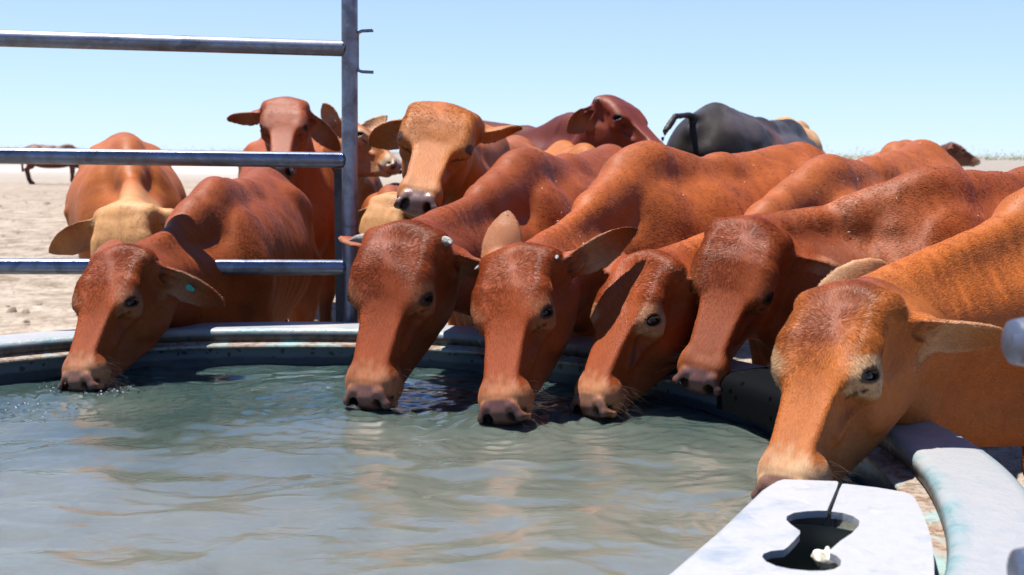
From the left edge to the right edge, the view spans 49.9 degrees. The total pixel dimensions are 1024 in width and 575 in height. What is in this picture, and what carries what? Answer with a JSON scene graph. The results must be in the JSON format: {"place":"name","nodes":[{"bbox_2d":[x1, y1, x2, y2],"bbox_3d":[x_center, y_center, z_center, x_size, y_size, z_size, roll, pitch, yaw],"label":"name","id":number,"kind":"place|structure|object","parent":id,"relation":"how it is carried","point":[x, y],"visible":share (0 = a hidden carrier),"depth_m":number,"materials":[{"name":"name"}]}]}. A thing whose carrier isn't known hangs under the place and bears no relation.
{"place":"outdoors","nodes":[
{"label":"outdoors","id":0,"kind":"place"},
{"bbox_2d":[0,152,1023,486],"bbox_3d":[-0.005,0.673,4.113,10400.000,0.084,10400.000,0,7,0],"label":"ground","id":1,"kind":"structure","parent":0,"point":[38,224],"depth_m":14.35,"materials":[{"name":"beige sand"}]},
{"bbox_2d":[0,192,71,326],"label":"dry clods","id":2,"kind":"object","parent":1,"relation":"on","point":[13,309],"visible":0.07,"depth_m":7.98,"materials":[{"name":"beige soil"}]},
{"bbox_2d":[21,144,78,183],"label":"cow","id":3,"kind":"object","parent":1,"relation":"on","point":[27,168],"visible":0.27,"depth_m":36.56},
{"bbox_2d":[48,132,186,258],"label":"cow","id":4,"kind":"object","parent":1,"relation":"on","point":[131,204],"visible":0.35,"depth_m":5.01},
{"bbox_2d":[0,0,373,321],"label":"rail panel","id":5,"kind":"object","parent":1,"relation":"on","point":[346,47],"visible":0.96,"depth_m":3.50,"materials":[{"name":"metal"}]},
{"bbox_2d":[55,167,322,391],"bbox_3d":[-1.041,0.137,3.981,0.486,1.126,2.043,0,7,0],"label":"cow","id":6,"kind":"object","parent":1,"relation":"on","point":[131,303],"visible":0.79,"depth_m":3.49},
{"bbox_2d":[15,144,397,153],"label":"scrub","id":7,"kind":"object","parent":1,"relation":"on","point":[222,148],"visible":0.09,"depth_m":514.72,"materials":[{"name":"grey"}]},
{"bbox_2d":[227,96,340,321],"bbox_3d":[-1.324,-0.337,6.456,0.622,1.468,2.404,-1,7,-13],"label":"cow","id":8,"kind":"object","parent":1,"relation":"on","point":[289,124],"visible":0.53,"depth_m":5.61},
{"bbox_2d":[311,103,401,321],"bbox_3d":[-1.208,-0.452,7.407,0.610,1.470,2.801,-2,8,-22],"label":"cow","id":9,"kind":"object","parent":1,"relation":"on","point":[374,164],"visible":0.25,"depth_m":6.22},
{"bbox_2d":[358,183,410,321],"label":"cow","id":10,"kind":"object","parent":1,"relation":"on","point":[375,210],"visible":0.21,"depth_m":4.47},
{"bbox_2d":[368,101,544,325],"bbox_3d":[-0.119,-0.110,5.048,0.562,1.377,2.798,1,7,8],"label":"cow","id":11,"kind":"object","parent":1,"relation":"on","point":[449,153],"visible":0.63,"depth_m":3.85},
{"bbox_2d":[334,144,621,411],"bbox_3d":[0.071,0.094,3.980,0.525,1.234,2.607,3,8,22],"label":"cow","id":12,"kind":"object","parent":1,"relation":"on","point":[411,284],"visible":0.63,"depth_m":2.93},
{"bbox_2d":[0,322,1023,574],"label":"water trough","id":13,"kind":"object","parent":1,"relation":"on","point":[966,494],"visible":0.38,"depth_m":2.88,"materials":[{"name":"grey metal"}]},
{"bbox_2d":[0,363,864,574],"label":"water","id":14,"kind":"structure","parent":13,"relation":"in","point":[282,469],"depth_m":2.23,"materials":[{"name":"teal liquid"}]},
{"bbox_2d":[1,386,127,416],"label":"froth","id":15,"kind":"object","parent":14,"relation":"on","point":[54,387],"visible":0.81,"depth_m":2.96,"materials":[{"name":"grey liquid"}]},
{"bbox_2d":[0,376,640,426],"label":"water drops","id":16,"kind":"object","parent":14,"relation":"on","point":[165,388],"visible":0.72,"depth_m":2.91,"materials":[{"name":"white"}]},
{"bbox_2d":[717,367,781,428],"bbox_3d":[0.683,0.270,2.662,0.252,0.096,0.340,-3,8,-23],"label":"perforated cover","id":17,"kind":"object","parent":13,"relation":"on","point":[754,394],"visible":0.37,"depth_m":2.65,"materials":[{"name":"black plastic"}]},
{"bbox_2d":[670,479,933,574],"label":"float valve cover","id":18,"kind":"object","parent":13,"relation":"on","point":[783,527],"visible":1,"depth_m":1.62,"materials":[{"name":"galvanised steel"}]},
{"bbox_2d":[811,546,838,570],"bbox_3d":[0.471,0.424,1.638,0.050,0.077,0.039,0,7,0],"label":"float valve","id":19,"kind":"object","parent":18,"relation":"attached to","point":[821,560],"visible":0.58,"depth_m":1.62,"materials":[{"name":"white plastic"}]},
{"bbox_2d":[447,94,663,322],"bbox_3d":[0.148,-0.390,6.801,0.614,1.516,2.439,-4,8,-33],"label":"cow","id":20,"kind":"object","parent":1,"relation":"on","point":[600,120],"visible":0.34,"depth_m":5.94},
{"bbox_2d":[545,140,594,155],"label":"cow","id":21,"kind":"object","parent":1,"relation":"on","point":[559,147],"visible":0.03,"depth_m":5.92},
{"bbox_2d":[467,140,824,425],"bbox_3d":[0.566,0.123,3.730,0.624,1.245,2.487,6,9,37],"label":"cow","id":22,"kind":"object","parent":1,"relation":"on","point":[532,300],"visible":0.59,"depth_m":2.99},
{"bbox_2d":[661,102,818,156],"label":"cow","id":23,"kind":"object","parent":1,"relation":"on","point":[709,128],"visible":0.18,"depth_m":6.40},
{"bbox_2d":[565,139,963,420],"bbox_3d":[1.048,0.122,3.708,0.538,1.258,2.604,6,9,38],"label":"cow","id":24,"kind":"object","parent":1,"relation":"on","point":[644,312],"visible":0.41,"depth_m":2.86},
{"bbox_2d":[775,116,825,153],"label":"cow","id":25,"kind":"object","parent":1,"relation":"on","point":[813,135],"visible":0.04,"depth_m":8.32},
{"bbox_2d":[662,166,1023,395],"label":"cow","id":26,"kind":"object","parent":1,"relation":"on","point":[756,275],"visible":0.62,"depth_m":2.90},
{"bbox_2d":[662,141,1023,159],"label":"scrub","id":27,"kind":"object","parent":1,"relation":"on","point":[997,158],"visible":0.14,"depth_m":326.79,"materials":[{"name":"green plant"}]},
{"bbox_2d":[738,187,1023,521],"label":"cow","id":28,"kind":"object","parent":1,"relation":"on","point":[868,354],"visible":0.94,"depth_m":2.13},
{"bbox_2d":[872,139,911,155],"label":"cow","id":29,"kind":"object","parent":1,"relation":"on","point":[890,146],"visible":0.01,"depth_m":5.42},
{"bbox_2d":[941,142,980,166],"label":"cow","id":30,"kind":"object","parent":1,"relation":"on","point":[960,155],"visible":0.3,"depth_m":17.23},
{"bbox_2d":[1001,317,1023,574],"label":"pipe gate","id":31,"kind":"structure","parent":1,"relation":"on","point":[1012,340],"depth_m":1.15,"materials":[{"name":"metal"}]},
{"bbox_2d":[0,0,1023,156],"label":"sky","id":32,"kind":"structure","parent":0,"point":[863,75],"materials":[{"name":"blue"}]}
]}

